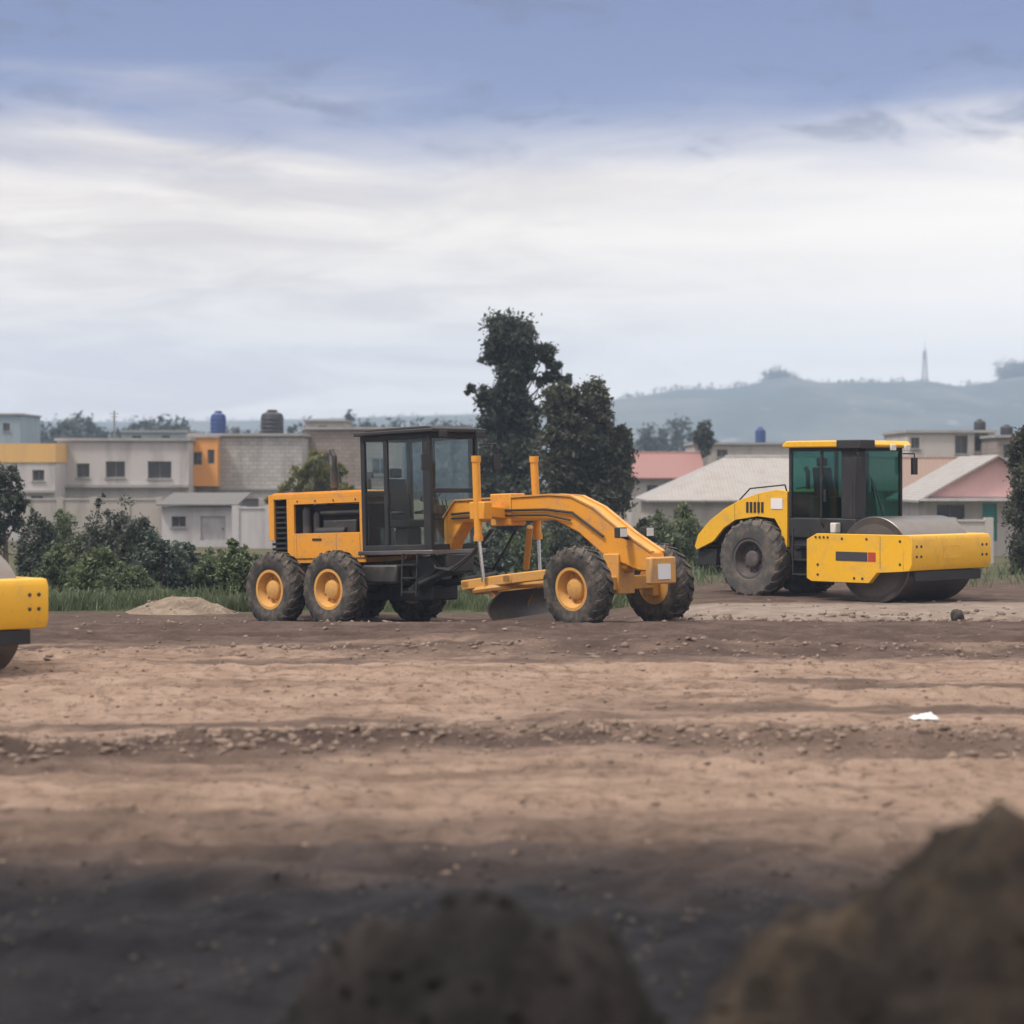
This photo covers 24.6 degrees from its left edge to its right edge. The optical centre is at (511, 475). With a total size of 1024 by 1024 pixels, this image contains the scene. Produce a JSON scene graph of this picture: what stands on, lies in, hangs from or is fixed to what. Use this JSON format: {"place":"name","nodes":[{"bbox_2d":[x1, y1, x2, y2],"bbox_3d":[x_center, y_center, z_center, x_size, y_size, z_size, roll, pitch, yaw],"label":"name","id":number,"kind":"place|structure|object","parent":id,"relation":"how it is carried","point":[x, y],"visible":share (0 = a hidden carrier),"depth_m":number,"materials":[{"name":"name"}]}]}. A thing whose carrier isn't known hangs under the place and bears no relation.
{"place":"outdoors","nodes":[
{"label":"outdoors","id":0,"kind":"place"},
{"bbox_2d":[0,482,1023,1023],"bbox_3d":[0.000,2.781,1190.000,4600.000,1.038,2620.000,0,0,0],"label":"ground","id":1,"kind":"structure","parent":0,"point":[78,796],"depth_m":19.13,"materials":[{"name":"soil"}]},
{"bbox_2d":[0,461,30,563],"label":"dark tree","id":2,"kind":"object","parent":1,"relation":"on","point":[11,499],"visible":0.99,"depth_m":67.92,"materials":[{"name":"green plant"}]},
{"bbox_2d":[0,413,41,442],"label":"blue house","id":3,"kind":"structure","parent":1,"relation":"on","point":[19,428],"depth_m":190.19,"materials":[{"name":"grey"}]},
{"bbox_2d":[2,423,9,431],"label":"window","id":4,"kind":"structure","parent":3,"relation":"in","point":[6,426],"depth_m":190.23,"materials":[{"name":"grey glass"}]},
{"bbox_2d":[0,556,47,669],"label":"soil roller","id":5,"kind":"object","parent":1,"relation":"on","point":[23,602],"visible":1,"depth_m":29.39,"materials":[{"name":"yellow paint"}]},
{"bbox_2d":[0,443,66,540],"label":"house","id":6,"kind":"structure","parent":1,"relation":"on","point":[41,467],"depth_m":118.00,"materials":[{"name":"grey paint"}]},
{"bbox_2d":[31,470,44,481],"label":"window","id":7,"kind":"structure","parent":6,"relation":"in","point":[38,475],"depth_m":118.21,"materials":[{"name":"grey glass"}]},
{"bbox_2d":[9,507,63,577],"bbox_3d":[-12.107,1.891,60.008,1.486,2.159,1.238,0,0,0],"label":"bush","id":8,"kind":"object","parent":1,"relation":"on","point":[27,554],"visible":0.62,"depth_m":59.91,"materials":[{"name":"green plant"}]},
{"bbox_2d":[32,540,77,592],"bbox_3d":[-10.801,2.215,56.035,1.215,1.380,0.981,0,0,0],"label":"bush","id":9,"kind":"object","parent":1,"relation":"on","point":[53,568],"visible":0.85,"depth_m":55.82,"materials":[{"name":"green plant"}]},
{"bbox_2d":[46,508,93,561],"bbox_3d":[-12.019,2.024,64.055,1.923,2.280,1.565,0,0,-20],"label":"bush","id":10,"kind":"object","parent":1,"relation":"on","point":[63,525],"visible":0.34,"depth_m":63.93,"materials":[{"name":"green plant"}]},
{"bbox_2d":[23,497,163,545],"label":"garden wall","id":11,"kind":"structure","parent":1,"relation":"on","point":[80,508],"depth_m":110.00,"materials":[{"name":"paint"}]},
{"bbox_2d":[64,544,126,591],"bbox_3d":[-9.392,2.233,53.049,1.468,1.371,1.339,0,0,-14],"label":"bush","id":12,"kind":"object","parent":1,"relation":"on","point":[106,559],"visible":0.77,"depth_m":52.83,"materials":[{"name":"green plant"}]},
{"bbox_2d":[76,492,134,568],"bbox_3d":[-10.740,1.734,63.004,1.871,2.602,1.643,0,0,0],"label":"bush","id":13,"kind":"object","parent":1,"relation":"on","point":[109,532],"visible":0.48,"depth_m":62.90,"materials":[{"name":"green plant"}]},
{"bbox_2d":[54,438,195,506],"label":"house","id":14,"kind":"structure","parent":1,"relation":"on","point":[135,467],"depth_m":121.00,"materials":[{"name":"grey paint"}]},
{"bbox_2d":[75,464,90,478],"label":"window","id":15,"kind":"structure","parent":14,"relation":"in","point":[82,469],"depth_m":121.22,"materials":[{"name":"grey glass"}]},
{"bbox_2d":[109,411,118,437],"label":"roof antenna","id":16,"kind":"object","parent":14,"relation":"on","point":[113,413],"visible":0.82,"depth_m":122.97,"materials":[{"name":"grey metal"}]},
{"bbox_2d":[104,461,125,478],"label":"window","id":17,"kind":"structure","parent":14,"relation":"in","point":[114,469],"depth_m":121.22,"materials":[{"name":"grey glass"}]},
{"bbox_2d":[146,461,172,479],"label":"window","id":18,"kind":"structure","parent":14,"relation":"in","point":[157,470],"depth_m":121.22,"materials":[{"name":"grey glass"}]},
{"bbox_2d":[101,561,159,595],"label":"bush","id":19,"kind":"object","parent":1,"relation":"on","point":[123,575],"visible":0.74,"depth_m":50.87,"materials":[{"name":"green plant"}]},
{"bbox_2d":[114,512,159,580],"bbox_3d":[-9.777,2.011,61.928,1.457,2.094,1.231,0,0,0],"label":"bush","id":20,"kind":"object","parent":1,"relation":"on","point":[131,538],"visible":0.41,"depth_m":61.83,"materials":[{"name":"green plant"}]},
{"bbox_2d":[130,527,190,592],"bbox_3d":[-8.210,2.050,55.034,1.701,1.703,1.294,0,0,-30],"label":"bush","id":21,"kind":"object","parent":1,"relation":"on","point":[151,556],"visible":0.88,"depth_m":54.84,"materials":[{"name":"green plant"}]},
{"bbox_2d":[120,430,200,437],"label":"house","id":22,"kind":"structure","parent":1,"relation":"on","point":[154,433],"depth_m":185.00,"materials":[{"name":"grey"}]},
{"bbox_2d":[126,595,238,614],"bbox_3d":[-6.694,2.643,47.600,3.150,0.426,2.000,0,0,0],"label":"soil heap","id":23,"kind":"object","parent":1,"relation":"on","point":[173,605],"visible":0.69,"depth_m":47.30,"materials":[{"name":"beige sand"}]},
{"bbox_2d":[165,540,202,592],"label":"bush","id":24,"kind":"object","parent":1,"relation":"on","point":[192,559],"visible":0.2,"depth_m":55.86,"materials":[{"name":"green plant"}]},
{"bbox_2d":[156,493,250,546],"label":"house","id":25,"kind":"structure","parent":1,"relation":"on","point":[200,519],"depth_m":108.00,"materials":[{"name":"grey paint"}]},
{"bbox_2d":[170,516,186,528],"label":"window","id":26,"kind":"structure","parent":25,"relation":"in","point":[178,522],"depth_m":108.21,"materials":[{"name":"grey glass"}]},
{"bbox_2d":[201,516,224,539],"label":"door","id":27,"kind":"structure","parent":25,"relation":"in","point":[212,527],"depth_m":108.10,"materials":[{"name":"grey paint"}]},
{"bbox_2d":[187,546,225,593],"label":"bush","id":28,"kind":"object","parent":1,"relation":"on","point":[203,573],"visible":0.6,"depth_m":54.80,"materials":[{"name":"green plant"}]},
{"bbox_2d":[213,538,254,594],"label":"bush","id":29,"kind":"object","parent":1,"relation":"on","point":[234,564],"visible":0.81,"depth_m":52.86,"materials":[{"name":"green plant"}]},
{"bbox_2d":[187,433,310,506],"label":"house","id":30,"kind":"structure","parent":1,"relation":"on","point":[257,466],"depth_m":124.00,"materials":[{"name":"grey brick"}]},
{"bbox_2d":[210,411,225,432],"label":"water tank","id":31,"kind":"object","parent":30,"relation":"on","point":[217,421],"visible":0.94,"depth_m":126.65,"materials":[{"name":"blue plastic"}]},
{"bbox_2d":[242,499,258,506],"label":"door","id":32,"kind":"structure","parent":30,"relation":"in","point":[247,502],"depth_m":124.09,"materials":[{"name":"black paint"}]},
{"bbox_2d":[260,410,283,432],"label":"water tank","id":33,"kind":"object","parent":30,"relation":"on","point":[272,421],"visible":0.94,"depth_m":127.49,"materials":[{"name":"black plastic"}]},
{"bbox_2d":[232,505,275,548],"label":"garden wall","id":34,"kind":"structure","parent":1,"relation":"on","point":[250,527],"depth_m":106.00,"materials":[{"name":"white paint"}]},
{"bbox_2d":[252,553,262,561],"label":"bush","id":35,"kind":"object","parent":1,"relation":"on","point":[256,556],"visible":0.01,"depth_m":54.89,"materials":[{"name":"green plant"}]},
{"bbox_2d":[263,448,354,504],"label":"yellow green tree","id":36,"kind":"object","parent":1,"relation":"on","point":[320,473],"visible":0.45,"depth_m":97.03,"materials":[{"name":"green plant"}]},
{"bbox_2d":[303,420,352,426],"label":"house","id":37,"kind":"structure","parent":1,"relation":"on","point":[328,423],"depth_m":185.00,"materials":[{"name":"paint"}]},
{"bbox_2d":[48,581,629,611],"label":"weeds","id":38,"kind":"object","parent":1,"relation":"on","point":[65,600],"visible":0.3,"depth_m":48.80,"materials":[{"name":"green plant"}]},
{"bbox_2d":[301,427,402,530],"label":"house","id":39,"kind":"structure","parent":1,"relation":"on","point":[343,443],"depth_m":128.00,"materials":[{"name":"grey brick"}]},
{"bbox_2d":[317,453,329,465],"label":"window","id":40,"kind":"structure","parent":39,"relation":"in","point":[327,457],"depth_m":128.22,"materials":[{"name":"grey"}]},
{"bbox_2d":[372,458,383,475],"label":"window","id":41,"kind":"structure","parent":39,"relation":"in","point":[377,463],"depth_m":128.22,"materials":[{"name":"grey glass"}]},
{"bbox_2d":[40,409,719,499],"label":"distant woods","id":42,"kind":"object","parent":1,"relation":"on","point":[451,463],"visible":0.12,"depth_m":322.20,"materials":[{"name":"green plant"}]},
{"bbox_2d":[0,857,893,1023],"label":"dark clods","id":43,"kind":"object","parent":1,"relation":"on","point":[619,917],"visible":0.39,"depth_m":13.34,"materials":[{"name":"black soil"}]},
{"bbox_2d":[245,425,693,622],"bbox_3d":[-1.001,0.911,43.165,9.620,3.715,3.286,-3,-2,42],"label":"motor grader","id":44,"kind":"object","parent":1,"relation":"on","point":[341,556],"visible":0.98,"depth_m":43.20,"materials":[{"name":"metal"}]},
{"bbox_2d":[386,493,389,505],"bbox_3d":[-1.929,0.307,43.180,1.065,1.940,0.044,-3,-2,42],"label":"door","id":45,"kind":"structure","parent":44,"relation":"in","point":[387,494],"depth_m":43.46,"materials":[{"name":"glass"}]},
{"bbox_2d":[283,889,669,1023],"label":"soil heap","id":46,"kind":"object","parent":1,"relation":"on","point":[486,956],"visible":1,"depth_m":8.52,"materials":[{"name":"brown soil"}]},
{"bbox_2d":[462,525,518,576],"bbox_3d":[-0.600,2.148,62.078,1.595,1.725,1.401,0,0,0],"label":"bush","id":47,"kind":"object","parent":1,"relation":"on","point":[506,561],"visible":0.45,"depth_m":61.86,"materials":[{"name":"green plant"}]},
{"bbox_2d":[0,599,1023,873],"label":"soil clods","id":48,"kind":"object","parent":1,"relation":"on","point":[222,735],"visible":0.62,"depth_m":21.94,"materials":[{"name":"brown soil"}]},
{"bbox_2d":[462,306,572,548],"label":"tall tree","id":49,"kind":"object","parent":1,"relation":"on","point":[513,353],"visible":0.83,"depth_m":91.46,"materials":[{"name":"green plant"}]},
{"bbox_2d":[501,520,553,572],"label":"bush","id":50,"kind":"object","parent":1,"relation":"on","point":[517,544],"visible":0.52,"depth_m":65.76,"materials":[{"name":"green plant"}]},
{"bbox_2d":[543,526,581,564],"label":"bush","id":51,"kind":"object","parent":1,"relation":"on","point":[560,542],"visible":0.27,"depth_m":62.88,"materials":[{"name":"green plant"}]},
{"bbox_2d":[528,374,639,554],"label":"broad tree","id":52,"kind":"object","parent":1,"relation":"on","point":[590,456],"visible":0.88,"depth_m":85.34,"materials":[{"name":"green plant"}]},
{"bbox_2d":[633,516,659,542],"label":"bush","id":53,"kind":"object","parent":1,"relation":"on","point":[643,521],"visible":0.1,"depth_m":65.93,"materials":[{"name":"green plant"}]},
{"bbox_2d":[625,452,703,526],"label":"house","id":54,"kind":"structure","parent":1,"relation":"on","point":[653,470],"depth_m":151.44,"materials":[{"name":"concrete"}]},
{"bbox_2d":[647,485,657,491],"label":"window","id":55,"kind":"structure","parent":54,"relation":"in","point":[649,487],"depth_m":150.23,"materials":[{"name":"grey"}]},
{"bbox_2d":[645,509,686,556],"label":"bush","id":56,"kind":"object","parent":1,"relation":"on","point":[661,527],"visible":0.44,"depth_m":67.93,"materials":[{"name":"green plant"}]},
{"bbox_2d":[668,501,706,569],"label":"bush","id":57,"kind":"object","parent":1,"relation":"on","point":[688,548],"visible":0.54,"depth_m":69.88,"materials":[{"name":"green plant"}]},
{"bbox_2d":[691,419,715,465],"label":"tree","id":58,"kind":"object","parent":1,"relation":"on","point":[702,437],"visible":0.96,"depth_m":154.65,"materials":[{"name":"green plant"}]},
{"bbox_2d":[695,557,722,574],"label":"bush","id":59,"kind":"object","parent":1,"relation":"on","point":[713,569],"visible":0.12,"depth_m":61.95,"materials":[{"name":"green plant"}]},
{"bbox_2d":[635,455,818,533],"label":"house","id":60,"kind":"structure","parent":1,"relation":"on","point":[708,492],"depth_m":114.32,"materials":[{"name":"concrete"}]},
{"bbox_2d":[674,509,691,522],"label":"window","id":61,"kind":"structure","parent":60,"relation":"in","point":[690,510],"depth_m":112.22,"materials":[{"name":"grey glass"}]},
{"bbox_2d":[684,443,794,465],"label":"house","id":62,"kind":"structure","parent":1,"relation":"on","point":[719,451],"depth_m":157.00,"materials":[{"name":"concrete"}]},
{"bbox_2d":[716,450,726,457],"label":"window","id":63,"kind":"structure","parent":62,"relation":"in","point":[720,453],"depth_m":157.21,"materials":[{"name":"grey glass"}]},
{"bbox_2d":[755,427,765,442],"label":"water tank","id":64,"kind":"object","parent":62,"relation":"on","point":[760,434],"visible":0.95,"depth_m":159.71,"materials":[{"name":"blue plastic"}]},
{"bbox_2d":[695,440,990,602],"bbox_3d":[6.578,0.927,48.602,6.049,3.285,2.760,0,0,45],"label":"soil roller","id":65,"kind":"object","parent":1,"relation":"on","point":[822,536],"visible":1,"depth_m":47.40,"materials":[{"name":"metal"}]},
{"bbox_2d":[823,489,825,501],"bbox_3d":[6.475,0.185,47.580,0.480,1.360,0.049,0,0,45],"label":"door handle","id":66,"kind":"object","parent":65,"relation":"in","point":[824,490],"depth_m":47.68,"materials":[{"name":"black metal"}]},
{"bbox_2d":[694,799,1023,1023],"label":"soil heap","id":67,"kind":"object","parent":1,"relation":"on","point":[931,931],"visible":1,"depth_m":8.27,"materials":[{"name":"brown soil"}]},
{"bbox_2d":[869,456,959,515],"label":"house","id":68,"kind":"structure","parent":1,"relation":"on","point":[883,472],"depth_m":110.44,"materials":[{"name":"concrete"}]},
{"bbox_2d":[909,712,938,719],"bbox_3d":[4.246,2.476,24.200,0.294,0.076,0.209,0,0,0],"label":"plastic bag","id":69,"kind":"object","parent":1,"relation":"on","point":[928,716],"visible":0.99,"depth_m":24.15,"materials":[{"name":"white plastic"}]},
{"bbox_2d":[882,430,997,455],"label":"house","id":70,"kind":"structure","parent":1,"relation":"on","point":[945,442],"depth_m":126.00,"materials":[{"name":"grey paint"}]},
{"bbox_2d":[910,438,920,449],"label":"window","id":71,"kind":"structure","parent":70,"relation":"in","point":[914,441],"depth_m":126.23,"materials":[{"name":"grey glass"}]},
{"bbox_2d":[954,436,968,454],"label":"window","id":72,"kind":"structure","parent":70,"relation":"in","point":[960,441],"depth_m":126.23,"materials":[{"name":"grey glass"}]},
{"bbox_2d":[974,419,985,429],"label":"water tank","id":73,"kind":"object","parent":70,"relation":"on","point":[979,424],"visible":0.88,"depth_m":128.74,"materials":[{"name":"black plastic"}]},
{"bbox_2d":[973,433,987,452],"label":"window","id":74,"kind":"structure","parent":70,"relation":"in","point":[977,442],"depth_m":126.23,"materials":[{"name":"grey glass"}]},
{"bbox_2d":[885,455,1018,555],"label":"house","id":75,"kind":"structure","parent":1,"relation":"on","point":[968,487],"depth_m":96.00,"materials":[{"name":"grey"}]},
{"bbox_2d":[937,504,963,518],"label":"window","id":76,"kind":"structure","parent":75,"relation":"in","point":[956,511],"depth_m":96.22,"materials":[{"name":"grey glass"}]},
{"bbox_2d":[983,503,995,540],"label":"door","id":77,"kind":"structure","parent":75,"relation":"in","point":[989,509],"depth_m":96.10,"materials":[{"name":"teal paint"}]},
{"bbox_2d":[950,609,963,620],"bbox_3d":[7.808,2.480,41.197,0.231,0.275,0.212,0,0,0],"label":"boulder","id":78,"kind":"object","parent":1,"relation":"on","point":[956,614],"visible":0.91,"depth_m":41.13,"materials":[{"name":"grey stone"}]},
{"bbox_2d":[952,518,993,563],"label":"garden wall","id":79,"kind":"structure","parent":1,"relation":"on","point":[984,525],"depth_m":87.96,"materials":[{"name":"white paint"}]},
{"bbox_2d":[979,435,1020,458],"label":"house","id":80,"kind":"structure","parent":1,"relation":"on","point":[994,444],"depth_m":122.22,"materials":[{"name":"grey"}]},
{"bbox_2d":[1000,425,1012,434],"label":"water tank","id":81,"kind":"object","parent":80,"relation":"on","point":[1006,429],"visible":0.89,"depth_m":124.71,"materials":[{"name":"black plastic"}]},
{"bbox_2d":[1004,445,1009,458],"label":"window","id":82,"kind":"structure","parent":80,"relation":"in","point":[1005,446],"depth_m":122.23,"materials":[{"name":"grey glass"}]},
{"bbox_2d":[993,617,1012,621],"bbox_3d":[8.677,2.587,41.505,0.377,0.181,0.291,0,0,0],"label":"boulder","id":83,"kind":"object","parent":1,"relation":"on","point":[998,619],"visible":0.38,"depth_m":41.40,"materials":[{"name":"beige stone"}]},
{"bbox_2d":[997,425,1023,574],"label":"tree","id":84,"kind":"object","parent":1,"relation":"on","point":[1014,463],"visible":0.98,"depth_m":65.78,"materials":[{"name":"green plant"}]},
{"bbox_2d":[0,0,1023,421],"label":"sky","id":85,"kind":"structure","parent":0,"point":[240,209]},
{"bbox_2d":[12,560,1023,598],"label":"dry grass","id":86,"kind":"structure","parent":0,"point":[1017,572],"depth_m":56.39,"materials":[{"name":"green plant"}]},
{"bbox_2d":[40,376,1023,481],"bbox_3d":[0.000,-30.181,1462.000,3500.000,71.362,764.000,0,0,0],"label":"hill","id":87,"kind":"structure","parent":0,"point":[782,410],"depth_m":1343.12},
{"bbox_2d":[51,355,1023,421],"bbox_3d":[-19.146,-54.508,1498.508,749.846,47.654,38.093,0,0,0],"label":"hilltop woods","id":88,"kind":"object","parent":87,"relation":"on","point":[1004,371],"visible":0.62,"depth_m":1495.90,"materials":[{"name":"green plant"}]},
{"bbox_2d":[922,348,927,380],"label":"radio mast","id":89,"kind":"object","parent":87,"relation":"on","point":[924,362],"visible":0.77,"depth_m":1498.90,"materials":[{"name":"grey metal"}]}
]}

